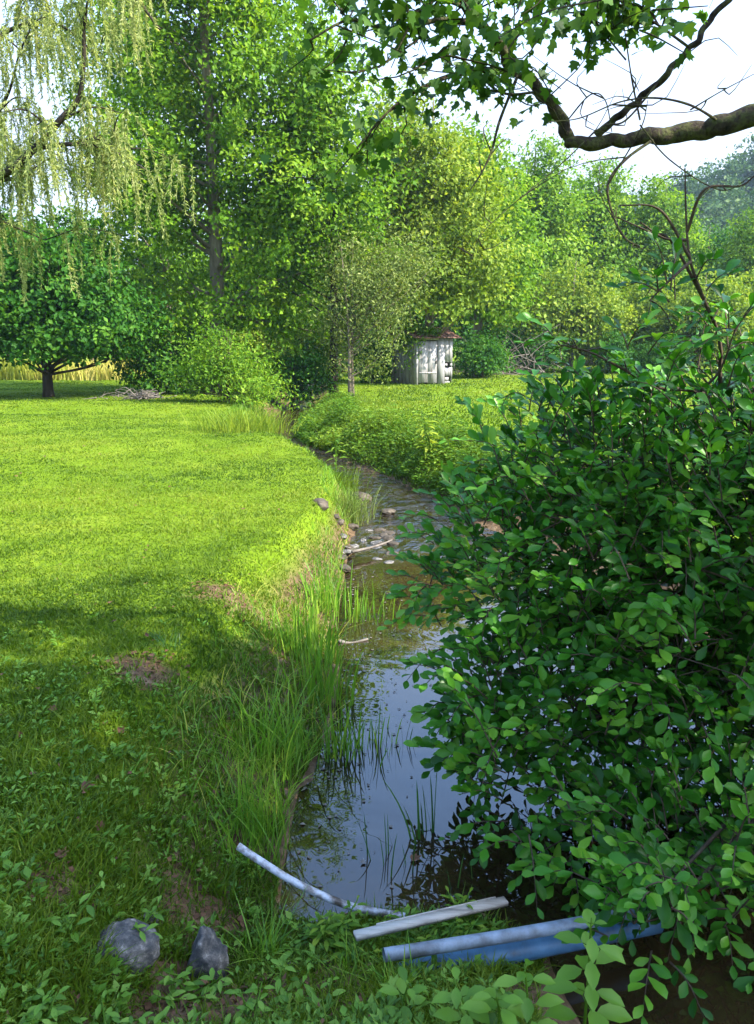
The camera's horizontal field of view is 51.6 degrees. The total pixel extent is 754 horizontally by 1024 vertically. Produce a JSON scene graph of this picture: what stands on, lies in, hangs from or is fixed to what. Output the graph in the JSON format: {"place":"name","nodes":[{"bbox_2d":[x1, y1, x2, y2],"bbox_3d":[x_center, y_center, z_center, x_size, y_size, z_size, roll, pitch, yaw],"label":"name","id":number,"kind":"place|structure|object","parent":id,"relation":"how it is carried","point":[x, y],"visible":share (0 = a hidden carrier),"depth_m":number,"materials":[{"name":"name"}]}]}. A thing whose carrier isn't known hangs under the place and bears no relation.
{"place":"outdoors","nodes":[
{"label":"outdoors","id":0,"kind":"place"},
{"bbox_2d":[0,358,145,380],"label":"tall meadow","id":1,"kind":"structure","parent":0,"point":[95,373],"depth_m":38.40,"materials":[{"name":"plant"}]},
{"bbox_2d":[0,196,753,1023],"bbox_3d":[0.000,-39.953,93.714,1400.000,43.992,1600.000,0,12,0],"label":"ground","id":2,"kind":"structure","parent":0,"point":[144,508],"depth_m":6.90,"materials":[{"name":"plant"}]},
{"bbox_2d":[20,980,73,1023],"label":"lawn weed","id":3,"kind":"object","parent":2,"relation":"on","point":[55,1011],"visible":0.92,"depth_m":2.12,"materials":[{"name":"green plant"}]},
{"bbox_2d":[54,847,68,857],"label":"fallen leaf","id":4,"kind":"object","parent":2,"relation":"on","point":[59,854],"visible":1,"depth_m":2.71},
{"bbox_2d":[21,871,106,947],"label":"lawn weed","id":5,"kind":"object","parent":2,"relation":"on","point":[90,910],"visible":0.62,"depth_m":2.45,"materials":[{"name":"green plant"}]},
{"bbox_2d":[81,780,94,790],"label":"fallen leaf","id":6,"kind":"object","parent":2,"relation":"on","point":[84,783],"visible":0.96,"depth_m":3.11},
{"bbox_2d":[42,200,134,362],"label":"meadow tree","id":7,"kind":"object","parent":2,"relation":"on","point":[89,223],"visible":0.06,"depth_m":41.53,"materials":[{"name":"green plant"}]},
{"bbox_2d":[0,199,194,396],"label":"shade tree","id":8,"kind":"object","parent":2,"relation":"on","point":[56,316],"visible":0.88,"depth_m":24.09,"materials":[{"name":"green plant"}]},
{"bbox_2d":[0,0,196,305],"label":"willow","id":9,"kind":"object","parent":2,"relation":"on","point":[18,163],"visible":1,"depth_m":9.90,"materials":[{"name":"green plant"}]},
{"bbox_2d":[60,990,152,1023],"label":"lawn weed","id":10,"kind":"object","parent":2,"relation":"on","point":[108,1013],"visible":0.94,"depth_m":2.19,"materials":[{"name":"green plant"}]},
{"bbox_2d":[97,918,159,978],"bbox_3d":[-0.824,1.423,2.526,0.238,0.170,0.174,-4,13,-17],"label":"rock","id":11,"kind":"object","parent":2,"relation":"on","point":[129,937],"visible":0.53,"depth_m":2.49,"materials":[{"name":"stone"}]},
{"bbox_2d":[97,289,160,362],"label":"meadow tree","id":12,"kind":"object","parent":2,"relation":"on","point":[128,341],"depth_m":44.73,"materials":[{"name":"green plant"}]},
{"bbox_2d":[95,895,163,941],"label":"lawn weed","id":13,"kind":"object","parent":2,"relation":"on","point":[150,926],"visible":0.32,"depth_m":2.56,"materials":[{"name":"green plant"}]},
{"bbox_2d":[85,387,176,399],"bbox_3d":[-7.865,-3.786,25.099,2.856,0.537,1.728,0,12,0],"label":"brush pile","id":14,"kind":"object","parent":2,"relation":"on","point":[143,394],"visible":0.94,"depth_m":24.76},
{"bbox_2d":[141,910,158,923],"bbox_3d":[-0.803,1.423,2.720,0.077,0.072,0.094,7,14,30],"label":"rock","id":15,"kind":"object","parent":2,"relation":"on","point":[154,918],"visible":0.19,"depth_m":2.70,"materials":[{"name":"stone"}]},
{"bbox_2d":[129,1006,175,1023],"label":"lawn weed","id":16,"kind":"object","parent":2,"relation":"on","point":[158,1018],"visible":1,"depth_m":2.16,"materials":[{"name":"green plant"}]},
{"bbox_2d":[70,4,248,353],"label":"tall tree","id":17,"kind":"object","parent":2,"relation":"on","point":[163,264],"visible":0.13,"depth_m":42.31,"materials":[{"name":"green plant"}]},
{"bbox_2d":[119,231,203,346],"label":"meadow tree","id":18,"kind":"object","parent":2,"relation":"on","point":[153,264],"visible":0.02,"depth_m":46.33,"materials":[{"name":"green plant"}]},
{"bbox_2d":[106,321,236,394],"bbox_3d":[-7.099,-5.216,27.088,4.708,2.784,3.090,0,12,0],"label":"creek bush","id":19,"kind":"object","parent":2,"relation":"on","point":[141,366],"visible":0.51,"depth_m":26.67,"materials":[{"name":"green plant"}]},
{"bbox_2d":[149,627,195,660],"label":"grass tuft","id":20,"kind":"object","parent":2,"relation":"on","point":[174,638],"visible":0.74,"depth_m":4.53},
{"bbox_2d":[149,964,232,1007],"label":"lawn weed","id":21,"kind":"object","parent":2,"relation":"on","point":[189,985],"visible":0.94,"depth_m":2.49,"materials":[{"name":"green plant"}]},
{"bbox_2d":[0,430,388,1023],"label":"leaf litter","id":22,"kind":"object","parent":2,"relation":"on","point":[148,1005],"visible":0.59,"depth_m":2.62,"materials":[{"name":"plant"}]},
{"bbox_2d":[22,0,384,391],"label":"tall tree","id":23,"kind":"object","parent":2,"relation":"on","point":[224,124],"visible":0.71,"depth_m":25.75,"materials":[{"name":"green plant"}]},
{"bbox_2d":[187,925,228,981],"bbox_3d":[-0.579,1.563,2.682,0.134,0.292,0.130,3,12,13],"label":"rock","id":24,"kind":"object","parent":2,"relation":"on","point":[210,950],"visible":0.63,"depth_m":2.63,"materials":[{"name":"stone"}]},
{"bbox_2d":[175,193,257,356],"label":"meadow tree","id":25,"kind":"object","parent":2,"relation":"on","point":[227,259],"visible":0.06,"depth_m":48.41,"materials":[{"name":"green plant"}]},
{"bbox_2d":[130,305,313,416],"bbox_3d":[-4.402,-4.346,22.897,6.783,3.269,3.978,6,14,27],"label":"creek bush","id":26,"kind":"object","parent":2,"relation":"on","point":[235,376],"visible":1,"depth_m":22.68,"materials":[{"name":"green plant"}]},
{"bbox_2d":[83,401,362,880],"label":"bank grass","id":27,"kind":"structure","parent":2,"relation":"on","point":[229,839],"depth_m":3.91,"materials":[{"name":"plant"}]},
{"bbox_2d":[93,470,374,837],"bbox_3d":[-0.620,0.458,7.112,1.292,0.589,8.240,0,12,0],"label":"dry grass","id":28,"kind":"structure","parent":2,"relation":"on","point":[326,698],"depth_m":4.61,"materials":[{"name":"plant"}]},
{"bbox_2d":[170,404,305,435],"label":"grass tuft","id":29,"kind":"object","parent":2,"relation":"on","point":[239,422],"visible":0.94,"depth_m":15.65,"materials":[{"name":"green plant"}]},
{"bbox_2d":[224,982,274,1023],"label":"lawn weed","id":30,"kind":"object","parent":2,"relation":"on","point":[250,1003],"visible":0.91,"depth_m":2.28,"materials":[{"name":"green plant"}]},
{"bbox_2d":[200,735,309,857],"bbox_3d":[-0.493,1.298,3.493,0.568,0.403,0.573,0,12,0],"label":"reed clump","id":31,"kind":"object","parent":2,"relation":"on","point":[259,827],"visible":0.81,"depth_m":3.47,"materials":[{"name":"plant"}]},
{"bbox_2d":[0,612,518,1023],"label":"ground cover","id":32,"kind":"object","parent":2,"relation":"on","point":[127,995],"visible":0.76,"depth_m":2.76,"materials":[{"name":"green plant"}]},
{"bbox_2d":[225,291,302,382],"bbox_3d":[-5.618,-7.981,35.993,4.152,4.324,5.331,-4,13,-16],"label":"meadow tree","id":33,"kind":"object","parent":2,"relation":"on","point":[258,339],"visible":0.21,"depth_m":34.83,"materials":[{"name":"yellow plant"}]},
{"bbox_2d":[217,878,318,985],"bbox_3d":[-0.388,1.531,2.723,0.386,0.219,0.602,-2,12,-9],"label":"grass tuft","id":34,"kind":"object","parent":2,"relation":"on","point":[271,935],"visible":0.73,"depth_m":2.79,"materials":[{"name":"plant"}]},
{"bbox_2d":[230,176,341,332],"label":"meadow tree","id":35,"kind":"object","parent":2,"relation":"on","point":[244,246],"visible":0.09,"depth_m":44.68,"materials":[{"name":"green plant"}]},
{"bbox_2d":[181,652,394,779],"bbox_3d":[-0.538,1.082,4.124,1.117,0.466,0.817,-4,13,-19],"label":"reed clump","id":36,"kind":"object","parent":2,"relation":"on","point":[263,722],"visible":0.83,"depth_m":4.11,"materials":[{"name":"plant"}]},
{"bbox_2d":[248,581,349,676],"bbox_3d":[-0.530,0.785,5.357,0.822,0.533,0.597,12,17,43],"label":"reed clump","id":37,"kind":"object","parent":2,"relation":"on","point":[310,626],"visible":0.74,"depth_m":5.36,"materials":[{"name":"plant"}]},
{"bbox_2d":[258,335,347,409],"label":"creek bush","id":38,"kind":"object","parent":2,"relation":"on","point":[315,378],"visible":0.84,"depth_m":26.92,"materials":[{"name":"green plant"}]},
{"bbox_2d":[259,298,347,389],"bbox_3d":[-3.546,-7.898,37.257,5.675,4.603,4.420,-8,15,-34],"label":"meadow tree","id":39,"kind":"object","parent":2,"relation":"on","point":[306,336],"visible":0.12,"depth_m":36.57,"materials":[{"name":"green plant"}]},
{"bbox_2d":[269,959,345,1011],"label":"lawn weed","id":40,"kind":"object","parent":2,"relation":"on","point":[297,983],"visible":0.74,"depth_m":2.41,"materials":[{"name":"green plant"}]},
{"bbox_2d":[236,843,405,918],"bbox_3d":[-0.222,1.435,3.023,0.669,0.257,0.041,2,12,9],"label":"pipe","id":41,"kind":"object","parent":2,"relation":"on","point":[283,875],"visible":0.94,"depth_m":3.03,"materials":[{"name":"plastic"}]},
{"bbox_2d":[313,498,328,510],"bbox_3d":[-0.642,-0.084,8.637,0.220,0.147,0.189,0,12,0],"label":"stone","id":42,"kind":"object","parent":2,"relation":"on","point":[323,504],"visible":0.66,"depth_m":8.58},
{"bbox_2d":[278,556,364,622],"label":"reed clump","id":43,"kind":"object","parent":2,"relation":"on","point":[321,596],"visible":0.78,"depth_m":6.49,"materials":[{"name":"plant"}]},
{"bbox_2d":[280,630,364,716],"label":"reed clump","id":44,"kind":"object","parent":2,"relation":"on","point":[318,671],"visible":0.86,"depth_m":4.84,"materials":[{"name":"plant"}]},
{"bbox_2d":[223,0,429,394],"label":"slender tree","id":45,"kind":"object","parent":2,"relation":"on","point":[316,130],"visible":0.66,"depth_m":25.38,"materials":[{"name":"green plant"}]},
{"bbox_2d":[303,895,366,961],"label":"fern weed","id":46,"kind":"object","parent":2,"relation":"on","point":[315,935],"visible":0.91,"depth_m":2.83,"materials":[{"name":"green plant"}]},
{"bbox_2d":[325,423,347,472],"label":"tall weed","id":47,"kind":"object","parent":2,"relation":"on","point":[335,462],"visible":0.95,"depth_m":12.08,"materials":[{"name":"green plant"}]},
{"bbox_2d":[339,564,350,572],"bbox_3d":[-0.325,0.555,7.749,0.138,0.072,0.200,-1,12,-6],"label":"stone","id":48,"kind":"object","parent":2,"relation":"on","point":[347,569],"visible":0.83,"depth_m":7.69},
{"bbox_2d":[314,689,384,766],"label":"reed clump","id":49,"kind":"object","parent":2,"relation":"on","point":[344,741],"visible":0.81,"depth_m":4.26,"materials":[{"name":"plant"}]},
{"bbox_2d":[301,194,397,371],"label":"meadow tree","id":50,"kind":"object","parent":2,"relation":"on","point":[343,369],"visible":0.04,"depth_m":46.11,"materials":[{"name":"green plant"}]},
{"bbox_2d":[321,462,379,493],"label":"grass tuft","id":51,"kind":"object","parent":2,"relation":"on","point":[350,485],"visible":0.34,"depth_m":11.45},
{"bbox_2d":[348,523,358,529],"bbox_3d":[-0.309,0.179,9.521,0.179,0.082,0.090,0,12,-1],"label":"stone","id":52,"kind":"object","parent":2,"relation":"on","point":[353,526],"visible":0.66,"depth_m":9.49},
{"bbox_2d":[330,483,391,525],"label":"grass tuft","id":53,"kind":"object","parent":2,"relation":"on","point":[349,503],"visible":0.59,"depth_m":9.84,"materials":[{"name":"green plant"}]},
{"bbox_2d":[310,927,413,983],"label":"grass tuft","id":54,"kind":"object","parent":2,"relation":"on","point":[346,947],"visible":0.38,"depth_m":2.65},
{"bbox_2d":[353,492,371,501],"bbox_3d":[-0.220,-0.203,11.322,0.294,0.202,0.250,0,12,0],"label":"stone","id":55,"kind":"object","parent":2,"relation":"on","point":[362,495],"visible":0.48,"depth_m":11.23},
{"bbox_2d":[328,575,400,630],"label":"reed clump","id":56,"kind":"object","parent":2,"relation":"on","point":[358,609],"visible":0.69,"depth_m":6.34,"materials":[{"name":"plant"}]},
{"bbox_2d":[328,704,401,766],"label":"reed clump","id":57,"kind":"object","parent":2,"relation":"on","point":[375,739],"visible":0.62,"depth_m":4.36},
{"bbox_2d":[340,331,397,382],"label":"creek bush","id":58,"kind":"object","parent":2,"relation":"on","point":[373,378],"visible":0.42,"depth_m":34.61,"materials":[{"name":"green plant"}]},
{"bbox_2d":[292,212,459,395],"bbox_3d":[0.088,-6.825,25.748,5.703,6.276,4.469,0,12,0],"label":"tree","id":59,"kind":"object","parent":2,"relation":"on","point":[392,273],"visible":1,"depth_m":25.60,"materials":[{"name":"green plant"}]},
{"bbox_2d":[355,814,416,876],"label":"sword leaves","id":60,"kind":"object","parent":2,"relation":"on","point":[388,846],"visible":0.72,"depth_m":3.40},
{"bbox_2d":[329,928,451,998],"bbox_3d":[0.063,1.473,2.493,0.393,0.189,0.387,-6,13,-25],"label":"grass tuft","id":61,"kind":"object","parent":2,"relation":"on","point":[409,978],"visible":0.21,"depth_m":2.52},
{"bbox_2d":[379,966,427,1023],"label":"leafy plant","id":62,"kind":"object","parent":2,"relation":"on","point":[402,983],"visible":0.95,"depth_m":2.25,"materials":[{"name":"green plant"}]},
{"bbox_2d":[361,906,462,963],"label":"fern weed","id":63,"kind":"object","parent":2,"relation":"on","point":[447,931],"visible":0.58,"depth_m":2.82,"materials":[{"name":"green plant"}]},
{"bbox_2d":[385,327,460,384],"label":"shed","id":64,"kind":"structure","parent":2,"relation":"on","point":[433,365],"depth_m":33.96,"materials":[{"name":"white wood"}]},
{"bbox_2d":[390,321,442,384],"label":"vine","id":65,"kind":"object","parent":64,"relation":"attached to","point":[425,331],"visible":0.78,"depth_m":33.47,"materials":[{"name":"green plant"}]},
{"bbox_2d":[418,341,436,382],"bbox_3d":[2.206,-6.472,33.714,0.990,1.788,0.078,-8,14,-32],"label":"door","id":66,"kind":"structure","parent":64,"relation":"in","point":[427,365],"depth_m":33.72,"materials":[{"name":"white wood"}]},
{"bbox_2d":[410,408,445,463],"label":"tall weed","id":67,"kind":"object","parent":2,"relation":"on","point":[429,439],"visible":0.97,"depth_m":12.63,"materials":[{"name":"green plant"}]},
{"bbox_2d":[353,896,508,940],"bbox_3d":[0.204,1.481,2.853,0.606,0.046,0.048,-5,13,-20],"label":"timber","id":68,"kind":"object","parent":2,"relation":"on","point":[424,918],"visible":1,"depth_m":2.84,"materials":[{"name":"wood"}]},
{"bbox_2d":[358,178,508,360],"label":"meadow tree","id":69,"kind":"object","parent":2,"relation":"on","point":[463,331],"visible":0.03,"depth_m":49.39,"materials":[{"name":"green plant"}]},
{"bbox_2d":[336,75,534,382],"bbox_3d":[2.118,-11.784,33.507,8.939,12.685,7.454,0,12,0],"label":"spreading tree","id":70,"kind":"object","parent":2,"relation":"on","point":[464,230],"visible":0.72,"depth_m":32.15,"materials":[{"name":"green plant"}]},
{"bbox_2d":[446,855,471,900],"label":"sword leaves","id":71,"kind":"object","parent":2,"relation":"on","point":[459,878],"visible":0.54,"depth_m":3.22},
{"bbox_2d":[431,967,503,1023],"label":"leafy plant","id":72,"kind":"object","parent":2,"relation":"on","point":[456,996],"visible":0.85,"depth_m":2.08,"materials":[{"name":"green plant"}]},
{"bbox_2d":[439,886,502,936],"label":"fern weed","id":73,"kind":"object","parent":2,"relation":"on","point":[472,921],"visible":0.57,"depth_m":2.90,"materials":[{"name":"green plant"}]},
{"bbox_2d":[420,890,534,972],"bbox_3d":[0.324,1.530,2.822,0.433,0.136,0.565,0,12,0],"label":"grass tuft","id":74,"kind":"object","parent":2,"relation":"on","point":[459,933],"visible":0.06,"depth_m":2.83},
{"bbox_2d":[289,387,675,519],"bbox_3d":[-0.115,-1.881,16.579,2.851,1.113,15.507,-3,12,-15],"label":"bank weeds","id":75,"kind":"object","parent":2,"relation":"on","point":[410,457],"visible":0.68,"depth_m":14.56,"materials":[{"name":"green plant"}]},
{"bbox_2d":[452,323,517,377],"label":"creek bush","id":76,"kind":"object","parent":2,"relation":"on","point":[486,356],"visible":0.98,"depth_m":38.80,"materials":[{"name":"green plant"}]},
{"bbox_2d":[412,98,560,375],"bbox_3d":[5.337,-13.692,39.908,8.147,13.568,7.979,-9,15,-35],"label":"broad tree","id":77,"kind":"object","parent":2,"relation":"on","point":[479,319],"visible":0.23,"depth_m":38.80,"materials":[{"name":"green plant"}]},
{"bbox_2d":[461,987,531,1023],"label":"leafy plant","id":78,"kind":"object","parent":2,"relation":"on","point":[478,1006],"visible":0.96,"depth_m":2.02,"materials":[{"name":"green plant"}]},
{"bbox_2d":[450,159,559,349],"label":"meadow tree","id":79,"kind":"object","parent":2,"relation":"on","point":[533,210],"visible":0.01,"depth_m":51.73,"materials":[{"name":"green plant"}]},
{"bbox_2d":[259,0,753,260],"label":"overhanging tree","id":80,"kind":"object","parent":2,"relation":"on","point":[614,15],"visible":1,"depth_m":3.12,"materials":[{"name":"green plant"}]},
{"bbox_2d":[483,293,539,367],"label":"meadow tree","id":81,"kind":"object","parent":2,"relation":"on","point":[510,314],"visible":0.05,"depth_m":50.45,"materials":[{"name":"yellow plant"}]},
{"bbox_2d":[452,324,572,374],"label":"brush pile","id":82,"kind":"object","parent":2,"relation":"on","point":[522,367],"visible":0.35,"depth_m":42.94,"materials":[{"name":"wood"}]},
{"bbox_2d":[492,959,563,1023],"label":"leafy plant","id":83,"kind":"object","parent":2,"relation":"on","point":[545,1000],"visible":0.94,"depth_m":2.04,"materials":[{"name":"green plant"}]},
{"bbox_2d":[396,918,663,979],"bbox_3d":[0.556,1.539,2.758,1.010,0.098,0.074,-3,13,-15],"label":"pipe","id":84,"kind":"object","parent":2,"relation":"on","point":[538,948],"visible":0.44,"depth_m":2.73,"materials":[{"name":"plastic"}]},
{"bbox_2d":[382,908,650,961],"bbox_3d":[0.515,1.452,2.703,1.017,0.075,0.044,-3,12,-14],"label":"pipe","id":85,"kind":"object","parent":84,"relation":"on","point":[475,940],"visible":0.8,"depth_m":2.65,"materials":[{"name":"plastic"}]},
{"bbox_2d":[494,321,571,372],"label":"creek bush","id":86,"kind":"object","parent":2,"relation":"on","point":[533,344],"visible":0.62,"depth_m":44.03,"materials":[{"name":"green plant"}]},
{"bbox_2d":[491,127,602,321],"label":"meadow tree","id":87,"kind":"object","parent":2,"relation":"on","point":[563,204],"visible":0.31,"depth_m":51.37,"materials":[{"name":"green plant"}]},
{"bbox_2d":[377,168,753,1023],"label":"shrub","id":88,"kind":"object","parent":2,"relation":"on","point":[655,522],"visible":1,"depth_m":3.41,"materials":[{"name":"green plant"}]},
{"bbox_2d":[506,250,652,371],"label":"meadow tree","id":89,"kind":"object","parent":2,"relation":"on","point":[573,311],"visible":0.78,"depth_m":44.48,"materials":[{"name":"green plant"}]},
{"bbox_2d":[546,177,620,317],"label":"meadow tree","id":90,"kind":"object","parent":2,"relation":"on","point":[569,234],"depth_m":58.99,"materials":[{"name":"green plant"}]},
{"bbox_2d":[542,909,632,1023],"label":"leafy plant","id":91,"kind":"object","parent":2,"relation":"on","point":[613,1010],"visible":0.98,"depth_m":2.12,"materials":[{"name":"green plant"}]},
{"bbox_2d":[549,150,655,365],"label":"meadow tree","id":92,"kind":"object","parent":2,"relation":"on","point":[610,236],"visible":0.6,"depth_m":55.41,"materials":[{"name":"green plant"}]},
{"bbox_2d":[588,326,644,373],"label":"creek bush","id":93,"kind":"object","parent":2,"relation":"on","point":[618,342],"visible":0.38,"depth_m":43.65,"materials":[{"name":"green plant"}]},
{"bbox_2d":[487,132,753,324],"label":"wood","id":94,"kind":"object","parent":2,"relation":"on","point":[734,172],"visible":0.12,"depth_m":172.52,"materials":[{"name":"green plant"}]},
{"bbox_2d":[611,267,686,354],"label":"meadow tree","id":95,"kind":"object","parent":2,"relation":"on","point":[637,298],"visible":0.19,"depth_m":46.84,"materials":[{"name":"green plant"}]},
{"bbox_2d":[628,332,695,371],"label":"creek bush","id":96,"kind":"object","parent":2,"relation":"on","point":[643,358],"visible":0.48,"depth_m":42.74,"materials":[{"name":"green plant"}]},
{"bbox_2d":[610,170,723,303],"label":"meadow tree","id":97,"kind":"object","parent":2,"relation":"on","point":[651,217],"visible":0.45,"depth_m":55.82,"materials":[{"name":"green plant"}]},
{"bbox_2d":[639,264,753,371],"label":"meadow tree","id":98,"kind":"object","parent":2,"relation":"on","point":[685,301],"visible":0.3,"depth_m":43.86,"materials":[{"name":"green plant"}]},
{"bbox_2d":[685,220,741,361],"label":"meadow tree","id":99,"kind":"object","parent":2,"relation":"on","point":[721,238],"visible":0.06,"depth_m":60.62,"materials":[{"name":"green plant"}]},
{"bbox_2d":[707,203,753,363],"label":"meadow tree","id":100,"kind":"object","parent":2,"relation":"on","point":[744,249],"visible":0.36,"depth_m":54.62,"materials":[{"name":"green plant"}]},
{"bbox_2d":[719,256,753,364],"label":"meadow tree","id":101,"kind":"object","parent":2,"relation":"on","point":[745,274],"visible":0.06,"depth_m":46.10,"materials":[{"name":"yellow plant"}]},
{"bbox_2d":[0,0,753,313],"label":"sky","id":102,"kind":"structure","parent":0,"point":[714,61],"materials":[{"name":"white"}]},
{"bbox_2d":[271,391,753,1023],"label":"water","id":103,"kind":"structure","parent":0,"point":[333,867],"depth_m":3.71,"materials":[{"name":"liquid"}]},
{"bbox_2d":[338,638,367,642],"bbox_3d":[-0.182,0.981,5.912,0.237,0.044,0.051,-2,12,-8],"label":"driftwood","id":104,"kind":"object","parent":103,"relation":"on","point":[343,641],"visible":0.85,"depth_m":5.90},
{"bbox_2d":[287,575,448,887],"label":"floating litter","id":105,"kind":"object","parent":103,"relation":"on","point":[330,816],"visible":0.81,"depth_m":4.05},
{"bbox_2d":[351,539,391,553],"bbox_3d":[-0.023,0.365,8.406,0.085,0.043,0.735,9,15,36],"label":"driftwood","id":106,"kind":"object","parent":103,"relation":"on","point":[364,549],"visible":1,"depth_m":8.27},
{"bbox_2d":[380,508,395,514],"bbox_3d":[0.145,0.003,10.414,0.227,0.099,0.150,0,12,0],"label":"stone","id":107,"kind":"object","parent":103,"relation":"on","point":[387,511],"visible":0.88,"depth_m":10.37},
{"bbox_2d":[382,773,436,843],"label":"sword leaves","id":108,"kind":"object","parent":103,"relation":"in","point":[418,825],"visible":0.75,"depth_m":3.54,"materials":[{"name":"plant"}]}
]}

